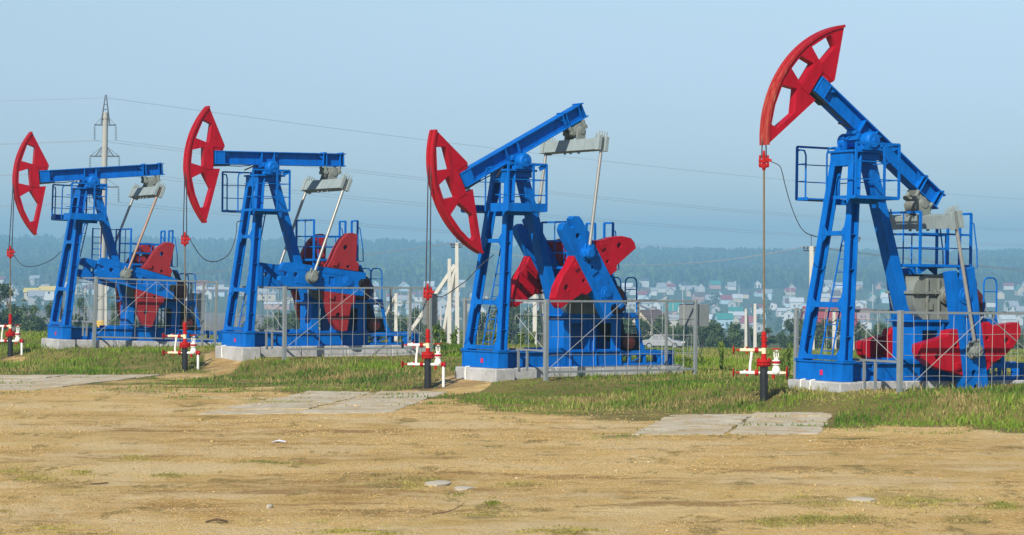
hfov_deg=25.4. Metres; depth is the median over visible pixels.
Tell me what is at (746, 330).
utility pole
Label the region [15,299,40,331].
leafy tree
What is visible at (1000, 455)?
ground
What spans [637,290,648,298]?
village house
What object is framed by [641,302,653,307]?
village house
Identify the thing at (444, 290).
village house
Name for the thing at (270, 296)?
village house
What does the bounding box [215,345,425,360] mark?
concrete foundation
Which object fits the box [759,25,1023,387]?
pumpjack
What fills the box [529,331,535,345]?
tall weed
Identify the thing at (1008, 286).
village house
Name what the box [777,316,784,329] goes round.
garden tree
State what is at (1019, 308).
village house
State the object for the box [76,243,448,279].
power line
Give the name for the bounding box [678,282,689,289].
village house
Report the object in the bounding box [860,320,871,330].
village house
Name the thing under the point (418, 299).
village house
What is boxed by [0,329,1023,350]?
field grass
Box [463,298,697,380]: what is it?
wire fence
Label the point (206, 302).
garden tree
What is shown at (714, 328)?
field bush
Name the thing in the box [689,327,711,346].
field bush
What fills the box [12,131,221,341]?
pumpjack
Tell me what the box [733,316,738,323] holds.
village house
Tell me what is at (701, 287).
village house
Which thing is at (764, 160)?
rod hanger
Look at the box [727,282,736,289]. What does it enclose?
village house
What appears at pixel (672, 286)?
village house
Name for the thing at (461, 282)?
village house
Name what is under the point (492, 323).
field bush
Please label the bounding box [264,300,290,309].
village house
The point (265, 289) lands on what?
village house
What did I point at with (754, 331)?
utility pole
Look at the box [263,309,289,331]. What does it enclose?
field bush
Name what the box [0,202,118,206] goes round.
power line
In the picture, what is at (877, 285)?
village house
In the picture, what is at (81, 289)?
village house
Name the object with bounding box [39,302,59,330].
leafy tree
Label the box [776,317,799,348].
leafy tree
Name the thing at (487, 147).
power line
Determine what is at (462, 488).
flat stone
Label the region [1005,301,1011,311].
garden tree
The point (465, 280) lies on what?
signal cable
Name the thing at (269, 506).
flat stone
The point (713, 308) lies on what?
village house
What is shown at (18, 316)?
leafy tree
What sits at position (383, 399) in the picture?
concrete path
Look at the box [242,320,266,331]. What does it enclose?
field bush
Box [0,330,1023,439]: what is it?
grass
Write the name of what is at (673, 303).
village house
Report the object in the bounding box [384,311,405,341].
field bush
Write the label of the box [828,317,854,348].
field bush
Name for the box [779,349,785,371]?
tall weed
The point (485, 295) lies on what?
village house
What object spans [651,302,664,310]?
village house
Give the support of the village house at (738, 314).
on the ground at (1000, 455)
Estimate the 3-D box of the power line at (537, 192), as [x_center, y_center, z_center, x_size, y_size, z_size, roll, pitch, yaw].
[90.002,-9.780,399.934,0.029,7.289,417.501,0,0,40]
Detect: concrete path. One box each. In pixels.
[0,374,159,389]
[198,391,448,413]
[632,412,832,434]
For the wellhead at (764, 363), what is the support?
on the ground at (1000, 455)
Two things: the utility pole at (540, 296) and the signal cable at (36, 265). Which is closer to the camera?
the signal cable at (36, 265)
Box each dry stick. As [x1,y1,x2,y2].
[206,518,227,522]
[432,502,464,514]
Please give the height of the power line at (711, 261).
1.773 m
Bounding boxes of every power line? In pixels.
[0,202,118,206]
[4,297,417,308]
[14,98,86,100]
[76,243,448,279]
[90,202,990,260]
[95,140,1008,230]
[111,98,1012,198]
[116,140,1005,228]
[119,202,973,258]
[162,176,1023,244]
[162,179,1000,245]
[188,243,449,274]
[453,243,802,264]
[460,244,806,264]
[805,246,1021,268]
[832,248,1018,270]
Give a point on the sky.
(678, 85)
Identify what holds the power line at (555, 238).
attached to the transmission pylon
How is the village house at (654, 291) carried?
on the ground at (1000, 455)
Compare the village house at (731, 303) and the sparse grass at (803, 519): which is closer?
the sparse grass at (803, 519)
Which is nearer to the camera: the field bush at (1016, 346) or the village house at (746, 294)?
the field bush at (1016, 346)
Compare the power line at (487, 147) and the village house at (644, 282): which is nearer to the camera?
the power line at (487, 147)
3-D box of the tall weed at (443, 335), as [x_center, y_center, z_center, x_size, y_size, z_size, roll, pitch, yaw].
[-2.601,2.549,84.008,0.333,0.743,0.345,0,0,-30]
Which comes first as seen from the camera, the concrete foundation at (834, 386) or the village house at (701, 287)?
the concrete foundation at (834, 386)
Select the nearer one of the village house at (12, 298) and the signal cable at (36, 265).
the signal cable at (36, 265)
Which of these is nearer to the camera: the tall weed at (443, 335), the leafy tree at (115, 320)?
the tall weed at (443, 335)
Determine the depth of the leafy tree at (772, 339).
261.84 m
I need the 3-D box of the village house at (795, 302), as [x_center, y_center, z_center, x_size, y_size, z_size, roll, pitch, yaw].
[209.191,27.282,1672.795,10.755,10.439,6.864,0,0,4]
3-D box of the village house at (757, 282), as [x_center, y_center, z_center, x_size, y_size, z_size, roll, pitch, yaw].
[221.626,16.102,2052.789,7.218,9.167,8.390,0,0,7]
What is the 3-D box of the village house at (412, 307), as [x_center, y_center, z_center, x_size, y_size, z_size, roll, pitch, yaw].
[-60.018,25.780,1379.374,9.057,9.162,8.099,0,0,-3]
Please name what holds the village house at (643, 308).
on the ground at (1000, 455)
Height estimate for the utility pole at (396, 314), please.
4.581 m
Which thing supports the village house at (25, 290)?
on the ground at (1000, 455)
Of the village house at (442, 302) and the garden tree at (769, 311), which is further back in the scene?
the village house at (442, 302)
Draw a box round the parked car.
[642,334,684,347]
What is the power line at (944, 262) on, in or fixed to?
attached to the utility pole at (811, 255)
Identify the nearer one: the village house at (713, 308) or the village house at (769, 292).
the village house at (713, 308)
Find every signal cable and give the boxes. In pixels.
[12,251,61,266]
[188,220,243,261]
[431,254,493,296]
[771,161,816,236]
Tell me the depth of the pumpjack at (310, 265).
66.78 m
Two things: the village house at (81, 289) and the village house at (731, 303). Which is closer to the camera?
the village house at (731, 303)
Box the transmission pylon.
[88,95,119,327]
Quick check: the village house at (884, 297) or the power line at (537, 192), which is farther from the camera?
the village house at (884, 297)
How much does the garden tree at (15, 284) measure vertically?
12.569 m
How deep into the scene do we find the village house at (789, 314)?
1490.77 m
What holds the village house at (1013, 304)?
on the ground at (1000, 455)
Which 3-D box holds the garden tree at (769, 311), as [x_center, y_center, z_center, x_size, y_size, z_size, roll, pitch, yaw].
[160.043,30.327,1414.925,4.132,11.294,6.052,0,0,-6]
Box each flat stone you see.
[266,504,272,508]
[425,480,450,486]
[454,486,474,489]
[847,497,875,501]
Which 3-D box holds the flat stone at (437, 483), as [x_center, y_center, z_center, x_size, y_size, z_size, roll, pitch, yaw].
[-1.028,3.026,31.694,0.410,0.085,0.553,0,0,35]
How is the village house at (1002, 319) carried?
on the ground at (1000, 455)
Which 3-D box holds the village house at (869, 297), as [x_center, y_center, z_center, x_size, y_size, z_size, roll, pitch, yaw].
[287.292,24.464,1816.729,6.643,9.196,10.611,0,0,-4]
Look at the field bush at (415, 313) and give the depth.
264.62 m
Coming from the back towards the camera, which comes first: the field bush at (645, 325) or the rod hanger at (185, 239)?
the field bush at (645, 325)
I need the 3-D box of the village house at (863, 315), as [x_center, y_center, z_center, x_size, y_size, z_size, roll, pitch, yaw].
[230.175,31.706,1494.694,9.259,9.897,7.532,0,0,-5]
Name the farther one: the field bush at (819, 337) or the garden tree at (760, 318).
the garden tree at (760, 318)
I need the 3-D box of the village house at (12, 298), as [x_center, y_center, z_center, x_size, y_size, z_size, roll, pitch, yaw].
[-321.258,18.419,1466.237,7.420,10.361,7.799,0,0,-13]
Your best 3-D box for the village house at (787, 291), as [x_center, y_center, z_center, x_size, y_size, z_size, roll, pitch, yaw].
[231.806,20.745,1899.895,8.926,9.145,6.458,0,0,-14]
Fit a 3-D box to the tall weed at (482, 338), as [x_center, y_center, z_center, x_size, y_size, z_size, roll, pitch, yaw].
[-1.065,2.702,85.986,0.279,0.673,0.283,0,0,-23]
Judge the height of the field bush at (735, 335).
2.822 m
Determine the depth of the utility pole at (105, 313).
209.89 m
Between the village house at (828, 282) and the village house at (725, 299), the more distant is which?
the village house at (828, 282)
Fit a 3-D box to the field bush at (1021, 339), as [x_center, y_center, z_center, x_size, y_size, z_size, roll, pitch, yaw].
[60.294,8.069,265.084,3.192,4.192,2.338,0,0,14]
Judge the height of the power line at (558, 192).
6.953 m
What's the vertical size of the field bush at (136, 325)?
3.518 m
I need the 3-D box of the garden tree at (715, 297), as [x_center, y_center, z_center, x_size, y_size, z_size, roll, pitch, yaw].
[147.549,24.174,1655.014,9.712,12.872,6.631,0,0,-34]
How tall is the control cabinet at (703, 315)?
1.385 m
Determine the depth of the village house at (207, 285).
1769.11 m
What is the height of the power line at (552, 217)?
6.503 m
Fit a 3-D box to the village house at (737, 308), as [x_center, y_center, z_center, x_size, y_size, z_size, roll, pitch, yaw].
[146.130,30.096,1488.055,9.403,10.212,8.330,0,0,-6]
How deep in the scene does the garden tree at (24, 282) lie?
1872.64 m
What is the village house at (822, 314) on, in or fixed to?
on the ground at (1000, 455)
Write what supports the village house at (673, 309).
on the ground at (1000, 455)
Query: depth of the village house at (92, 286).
1657.50 m
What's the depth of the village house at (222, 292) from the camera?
1645.98 m
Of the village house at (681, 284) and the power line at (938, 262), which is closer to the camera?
the power line at (938, 262)
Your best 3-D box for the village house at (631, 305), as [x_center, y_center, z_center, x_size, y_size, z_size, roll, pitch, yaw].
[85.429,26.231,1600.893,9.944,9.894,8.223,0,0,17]
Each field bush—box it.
[30,314,45,330]
[117,318,138,326]
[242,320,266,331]
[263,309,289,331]
[287,310,299,328]
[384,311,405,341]
[398,305,425,339]
[420,320,446,342]
[477,311,488,343]
[484,305,511,343]
[509,305,532,343]
[526,310,542,344]
[623,317,635,333]
[633,319,652,346]
[652,314,679,346]
[663,320,692,347]
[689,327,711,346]
[701,320,723,347]
[721,321,743,347]
[728,327,761,347]
[787,319,815,347]
[815,319,839,348]
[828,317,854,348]
[854,322,873,347]
[873,321,887,335]
[1012,342,1023,348]
[1018,328,1023,346]
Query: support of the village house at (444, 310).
on the ground at (1000, 455)
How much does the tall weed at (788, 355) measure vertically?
0.969 m
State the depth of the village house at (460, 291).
1794.69 m
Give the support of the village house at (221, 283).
on the ground at (1000, 455)
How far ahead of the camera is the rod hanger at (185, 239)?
65.31 m
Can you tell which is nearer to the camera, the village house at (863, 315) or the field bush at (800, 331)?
the field bush at (800, 331)
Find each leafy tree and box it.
[0,283,29,329]
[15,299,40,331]
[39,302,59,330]
[71,297,88,326]
[107,297,119,325]
[759,328,779,347]
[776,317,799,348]
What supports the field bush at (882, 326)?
on the ground at (1000, 455)
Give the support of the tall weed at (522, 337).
on the ground at (1000, 455)
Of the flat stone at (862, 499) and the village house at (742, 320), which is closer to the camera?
the flat stone at (862, 499)
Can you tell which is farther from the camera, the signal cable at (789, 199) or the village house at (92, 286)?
the village house at (92, 286)
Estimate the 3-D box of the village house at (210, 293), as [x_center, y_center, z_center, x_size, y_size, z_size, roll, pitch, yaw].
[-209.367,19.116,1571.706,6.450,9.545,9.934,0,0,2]
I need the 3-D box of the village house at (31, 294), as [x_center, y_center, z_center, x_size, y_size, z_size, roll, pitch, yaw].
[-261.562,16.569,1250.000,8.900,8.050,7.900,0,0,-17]
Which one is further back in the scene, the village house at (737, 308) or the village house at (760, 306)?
the village house at (760, 306)
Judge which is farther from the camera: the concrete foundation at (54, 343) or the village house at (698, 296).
the village house at (698, 296)
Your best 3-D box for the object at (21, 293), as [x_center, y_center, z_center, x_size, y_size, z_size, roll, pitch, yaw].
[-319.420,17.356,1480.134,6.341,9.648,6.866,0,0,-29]
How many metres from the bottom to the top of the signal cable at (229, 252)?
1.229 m
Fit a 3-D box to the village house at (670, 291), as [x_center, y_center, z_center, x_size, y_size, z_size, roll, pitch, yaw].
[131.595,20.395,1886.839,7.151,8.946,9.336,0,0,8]
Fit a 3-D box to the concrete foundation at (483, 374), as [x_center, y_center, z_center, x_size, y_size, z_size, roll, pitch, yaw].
[1.634,2.799,58.852,6.336,0.578,1.840,1,0,-35]
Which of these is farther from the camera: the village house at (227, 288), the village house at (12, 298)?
the village house at (227, 288)
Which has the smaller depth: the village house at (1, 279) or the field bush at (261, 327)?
the field bush at (261, 327)
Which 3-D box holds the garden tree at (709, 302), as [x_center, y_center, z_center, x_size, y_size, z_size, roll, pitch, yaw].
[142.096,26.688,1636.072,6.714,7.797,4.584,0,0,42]
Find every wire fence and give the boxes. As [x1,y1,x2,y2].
[59,277,217,347]
[229,285,431,359]
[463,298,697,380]
[793,308,1023,391]
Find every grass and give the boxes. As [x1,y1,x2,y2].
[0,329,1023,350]
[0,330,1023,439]
[0,387,1023,534]
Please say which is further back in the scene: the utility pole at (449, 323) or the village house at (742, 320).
the village house at (742, 320)
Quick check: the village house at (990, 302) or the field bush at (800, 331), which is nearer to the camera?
the field bush at (800, 331)
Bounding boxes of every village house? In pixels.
[0,276,8,283]
[0,292,9,304]
[9,288,18,300]
[23,288,39,299]
[27,290,44,304]
[29,275,40,284]
[39,285,55,299]
[75,284,84,293]
[80,280,91,284]
[86,284,93,294]
[196,280,210,289]
[205,288,214,298]
[205,289,227,296]
[208,287,228,293]
[213,279,224,286]
[257,291,277,300]
[258,288,271,291]
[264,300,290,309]
[271,289,280,298]
[287,295,293,302]
[397,294,407,305]
[399,281,408,290]
[405,302,419,313]
[414,293,422,301]
[423,281,433,290]
[432,287,447,293]
[438,297,446,309]
[438,307,454,319]
[452,299,470,310]
[454,288,462,295]
[459,280,465,286]
[481,305,487,319]
[483,293,488,298]
[622,283,633,291]
[626,298,641,308]
[628,285,637,294]
[631,309,671,334]
[634,306,646,311]
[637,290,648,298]
[639,278,649,286]
[640,288,650,296]
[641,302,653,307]
[650,288,657,294]
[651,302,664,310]
[655,282,666,292]
[659,294,670,302]
[663,305,677,314]
[666,284,675,290]
[667,287,674,294]
[668,302,681,312]
[668,315,678,327]
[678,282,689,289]
[685,285,697,295]
[691,291,704,302]
[697,283,705,291]
[704,294,717,305]
[708,281,721,288]
[709,314,713,322]
[710,304,719,313]
[714,313,733,327]
[719,295,731,303]
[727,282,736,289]
[727,300,735,306]
[727,306,742,310]
[728,311,744,321]
[732,294,742,301]
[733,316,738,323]
[740,291,750,298]
[740,316,758,328]
[749,323,765,331]
[750,304,769,311]
[753,291,773,296]
[753,309,765,319]
[754,280,760,287]
[762,288,772,299]
[770,302,778,309]
[775,308,791,316]
[782,296,795,305]
[783,287,795,294]
[783,309,793,318]
[785,298,789,306]
[789,298,803,308]
[800,306,857,339]
[820,293,830,301]
[823,285,830,291]
[824,280,832,286]
[827,290,840,297]
[831,282,842,289]
[836,284,842,293]
[855,300,864,307]
[855,300,866,307]
[855,308,869,318]
[856,281,862,289]
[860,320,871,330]
[867,292,876,300]
[875,281,883,289]
[881,293,888,302]
[986,298,995,306]
[997,291,1004,298]
[997,315,1016,323]
[1002,283,1013,289]
[1003,300,1018,311]
[1014,284,1023,295]
[1014,306,1023,316]
[1015,315,1023,324]
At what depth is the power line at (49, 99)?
241.22 m
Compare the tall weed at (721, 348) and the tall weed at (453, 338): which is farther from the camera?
the tall weed at (453, 338)
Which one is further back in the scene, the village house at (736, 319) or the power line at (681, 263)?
the village house at (736, 319)
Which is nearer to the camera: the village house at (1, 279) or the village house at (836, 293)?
the village house at (836, 293)
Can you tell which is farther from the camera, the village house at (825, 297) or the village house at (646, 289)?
the village house at (646, 289)
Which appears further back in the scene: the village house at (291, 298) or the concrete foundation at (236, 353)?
the village house at (291, 298)
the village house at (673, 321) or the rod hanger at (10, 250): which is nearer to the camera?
the rod hanger at (10, 250)
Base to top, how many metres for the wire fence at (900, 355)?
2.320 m
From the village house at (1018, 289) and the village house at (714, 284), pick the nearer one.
the village house at (1018, 289)
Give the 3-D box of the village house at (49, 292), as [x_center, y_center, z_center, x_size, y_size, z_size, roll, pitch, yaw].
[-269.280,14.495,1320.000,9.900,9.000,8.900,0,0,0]
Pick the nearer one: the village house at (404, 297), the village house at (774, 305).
the village house at (404, 297)
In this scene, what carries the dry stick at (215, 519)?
on the ground at (1000, 455)
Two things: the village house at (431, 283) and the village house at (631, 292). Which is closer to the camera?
the village house at (631, 292)
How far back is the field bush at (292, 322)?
299.92 m
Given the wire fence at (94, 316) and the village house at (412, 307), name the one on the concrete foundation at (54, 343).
the wire fence at (94, 316)
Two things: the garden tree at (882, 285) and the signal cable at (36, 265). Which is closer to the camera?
the signal cable at (36, 265)
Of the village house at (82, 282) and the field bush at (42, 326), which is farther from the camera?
the village house at (82, 282)
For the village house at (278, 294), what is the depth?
1621.50 m
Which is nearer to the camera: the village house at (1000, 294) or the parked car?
the parked car
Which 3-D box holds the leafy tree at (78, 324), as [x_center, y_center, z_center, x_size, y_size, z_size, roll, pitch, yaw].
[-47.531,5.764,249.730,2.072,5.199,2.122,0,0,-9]
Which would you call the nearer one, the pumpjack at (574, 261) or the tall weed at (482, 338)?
the pumpjack at (574, 261)
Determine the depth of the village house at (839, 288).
1922.88 m
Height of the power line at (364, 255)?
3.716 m
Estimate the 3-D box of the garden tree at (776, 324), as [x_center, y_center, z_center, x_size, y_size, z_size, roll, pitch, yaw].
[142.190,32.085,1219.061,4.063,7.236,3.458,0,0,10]
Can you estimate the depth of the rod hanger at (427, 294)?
56.34 m
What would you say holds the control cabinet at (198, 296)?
on the ground at (1000, 455)
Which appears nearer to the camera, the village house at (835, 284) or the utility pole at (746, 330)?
the utility pole at (746, 330)
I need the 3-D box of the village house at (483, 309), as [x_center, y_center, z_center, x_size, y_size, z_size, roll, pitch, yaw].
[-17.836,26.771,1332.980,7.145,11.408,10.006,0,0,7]
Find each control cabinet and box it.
[186,293,201,336]
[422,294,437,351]
[678,304,708,356]
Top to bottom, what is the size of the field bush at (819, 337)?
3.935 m
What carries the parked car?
on the ground at (1000, 455)
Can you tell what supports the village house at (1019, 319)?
on the ground at (1000, 455)
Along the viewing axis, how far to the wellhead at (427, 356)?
56.30 m
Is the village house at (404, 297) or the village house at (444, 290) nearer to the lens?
the village house at (404, 297)
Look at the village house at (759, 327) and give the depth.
1259.92 m
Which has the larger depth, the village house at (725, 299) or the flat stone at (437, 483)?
the village house at (725, 299)
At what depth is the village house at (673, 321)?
1277.23 m
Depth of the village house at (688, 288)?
1861.65 m
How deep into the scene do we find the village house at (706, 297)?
1676.04 m
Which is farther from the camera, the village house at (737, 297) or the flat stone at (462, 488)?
the village house at (737, 297)
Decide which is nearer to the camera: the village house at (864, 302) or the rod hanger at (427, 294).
the rod hanger at (427, 294)
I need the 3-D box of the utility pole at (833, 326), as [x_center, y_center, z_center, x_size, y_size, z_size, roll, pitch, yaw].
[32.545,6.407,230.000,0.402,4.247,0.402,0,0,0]
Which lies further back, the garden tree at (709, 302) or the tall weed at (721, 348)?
the garden tree at (709, 302)
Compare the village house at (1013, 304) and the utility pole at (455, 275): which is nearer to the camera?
the utility pole at (455, 275)
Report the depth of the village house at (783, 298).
1730.81 m
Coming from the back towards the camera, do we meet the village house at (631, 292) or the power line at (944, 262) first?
the village house at (631, 292)
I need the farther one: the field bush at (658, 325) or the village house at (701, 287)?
the village house at (701, 287)
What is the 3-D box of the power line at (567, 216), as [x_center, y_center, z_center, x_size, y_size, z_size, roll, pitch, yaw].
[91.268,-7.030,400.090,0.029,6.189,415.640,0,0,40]
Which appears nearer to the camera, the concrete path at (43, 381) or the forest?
the concrete path at (43, 381)
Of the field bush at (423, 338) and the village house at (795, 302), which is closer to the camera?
the field bush at (423, 338)
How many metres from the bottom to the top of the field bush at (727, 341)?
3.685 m
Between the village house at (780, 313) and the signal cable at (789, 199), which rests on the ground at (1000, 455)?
the village house at (780, 313)
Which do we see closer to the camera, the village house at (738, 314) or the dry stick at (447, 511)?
the dry stick at (447, 511)
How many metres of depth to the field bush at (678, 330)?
260.71 m
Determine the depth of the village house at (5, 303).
1377.95 m
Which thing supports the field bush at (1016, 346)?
on the ground at (1000, 455)
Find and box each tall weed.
[432,322,439,342]
[439,327,446,343]
[450,326,458,344]
[479,331,486,344]
[491,328,496,342]
[518,326,524,344]
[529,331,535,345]
[718,340,724,368]
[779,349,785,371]
[785,341,792,377]
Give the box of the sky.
[0,0,1023,251]
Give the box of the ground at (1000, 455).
[0,247,1023,534]
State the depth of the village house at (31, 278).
1962.62 m
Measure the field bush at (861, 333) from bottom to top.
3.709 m
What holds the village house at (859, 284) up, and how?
on the ground at (1000, 455)
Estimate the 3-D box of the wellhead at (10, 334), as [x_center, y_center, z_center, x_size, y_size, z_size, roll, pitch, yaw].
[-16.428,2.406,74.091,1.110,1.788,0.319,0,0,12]
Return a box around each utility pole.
[104,286,106,324]
[385,293,397,340]
[411,238,462,343]
[447,259,451,343]
[533,293,543,344]
[744,309,751,347]
[753,304,756,347]
[803,236,815,349]
[832,312,835,347]
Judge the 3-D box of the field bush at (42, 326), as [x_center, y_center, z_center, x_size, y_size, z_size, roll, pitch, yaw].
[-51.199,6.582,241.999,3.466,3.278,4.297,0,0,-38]
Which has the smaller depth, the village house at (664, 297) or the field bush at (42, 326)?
the field bush at (42, 326)
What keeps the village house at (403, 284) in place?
on the ground at (1000, 455)
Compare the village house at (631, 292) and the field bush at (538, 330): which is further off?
the village house at (631, 292)
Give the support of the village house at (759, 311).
on the ground at (1000, 455)
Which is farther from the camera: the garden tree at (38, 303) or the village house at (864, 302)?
the village house at (864, 302)
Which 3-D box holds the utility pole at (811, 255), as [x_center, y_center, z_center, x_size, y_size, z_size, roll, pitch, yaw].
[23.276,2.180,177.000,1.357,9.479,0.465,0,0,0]
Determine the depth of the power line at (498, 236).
280.00 m
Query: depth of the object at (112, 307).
162.65 m
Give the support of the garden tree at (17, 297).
on the ground at (1000, 455)
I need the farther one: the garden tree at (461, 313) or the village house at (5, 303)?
the village house at (5, 303)
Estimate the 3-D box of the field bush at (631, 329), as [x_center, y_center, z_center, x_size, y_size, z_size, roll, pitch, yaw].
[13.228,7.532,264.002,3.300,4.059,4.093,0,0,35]
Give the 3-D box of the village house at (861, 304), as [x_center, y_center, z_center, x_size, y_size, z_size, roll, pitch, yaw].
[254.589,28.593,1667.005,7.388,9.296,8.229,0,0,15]
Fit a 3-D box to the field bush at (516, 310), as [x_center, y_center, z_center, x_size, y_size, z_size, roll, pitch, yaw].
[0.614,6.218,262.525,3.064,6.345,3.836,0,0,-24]
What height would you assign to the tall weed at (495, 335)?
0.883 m
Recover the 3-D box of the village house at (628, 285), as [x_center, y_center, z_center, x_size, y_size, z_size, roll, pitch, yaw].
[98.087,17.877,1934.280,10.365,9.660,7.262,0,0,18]
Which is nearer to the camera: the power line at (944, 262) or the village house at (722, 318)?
the power line at (944, 262)
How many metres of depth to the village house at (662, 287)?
1926.73 m
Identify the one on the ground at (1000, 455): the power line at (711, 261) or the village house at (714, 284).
the village house at (714, 284)
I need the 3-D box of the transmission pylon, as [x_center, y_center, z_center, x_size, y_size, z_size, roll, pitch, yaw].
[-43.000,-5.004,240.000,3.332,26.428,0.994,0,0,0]
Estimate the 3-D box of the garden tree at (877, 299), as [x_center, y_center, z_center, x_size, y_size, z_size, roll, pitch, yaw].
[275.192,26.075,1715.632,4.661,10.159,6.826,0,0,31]
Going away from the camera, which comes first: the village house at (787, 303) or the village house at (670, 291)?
the village house at (787, 303)
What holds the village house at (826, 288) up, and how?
on the ground at (1000, 455)
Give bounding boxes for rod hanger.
[7,186,14,313]
[181,173,190,321]
[423,164,434,328]
[759,141,771,331]
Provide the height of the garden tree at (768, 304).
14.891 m
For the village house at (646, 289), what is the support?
on the ground at (1000, 455)
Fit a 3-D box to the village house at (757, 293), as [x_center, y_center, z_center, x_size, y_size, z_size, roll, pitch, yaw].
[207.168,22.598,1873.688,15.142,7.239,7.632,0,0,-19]
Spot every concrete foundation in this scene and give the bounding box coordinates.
[41,338,221,348]
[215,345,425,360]
[455,364,682,381]
[788,378,1023,392]
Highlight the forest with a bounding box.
[0,233,1023,288]
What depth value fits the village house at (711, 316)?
1361.97 m
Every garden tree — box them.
[12,280,19,288]
[14,293,20,301]
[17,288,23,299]
[21,277,26,286]
[34,295,42,310]
[204,294,209,308]
[459,307,462,321]
[706,300,713,306]
[709,292,720,305]
[756,314,762,323]
[762,299,770,314]
[766,308,771,323]
[774,321,780,330]
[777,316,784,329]
[874,296,879,307]
[879,281,885,289]
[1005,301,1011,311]
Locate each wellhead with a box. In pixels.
[0,314,23,356]
[162,322,200,370]
[401,329,445,387]
[733,332,787,400]
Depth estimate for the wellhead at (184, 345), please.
65.26 m
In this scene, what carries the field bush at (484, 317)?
on the ground at (1000, 455)
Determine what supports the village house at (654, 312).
on the ground at (1000, 455)
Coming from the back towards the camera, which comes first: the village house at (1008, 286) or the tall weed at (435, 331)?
the village house at (1008, 286)
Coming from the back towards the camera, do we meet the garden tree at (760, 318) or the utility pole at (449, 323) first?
the garden tree at (760, 318)
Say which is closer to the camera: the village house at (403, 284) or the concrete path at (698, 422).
the concrete path at (698, 422)
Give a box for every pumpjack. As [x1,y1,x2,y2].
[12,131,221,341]
[183,106,418,346]
[426,103,673,367]
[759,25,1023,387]
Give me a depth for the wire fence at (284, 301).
66.50 m
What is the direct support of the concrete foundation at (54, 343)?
on the ground at (1000, 455)

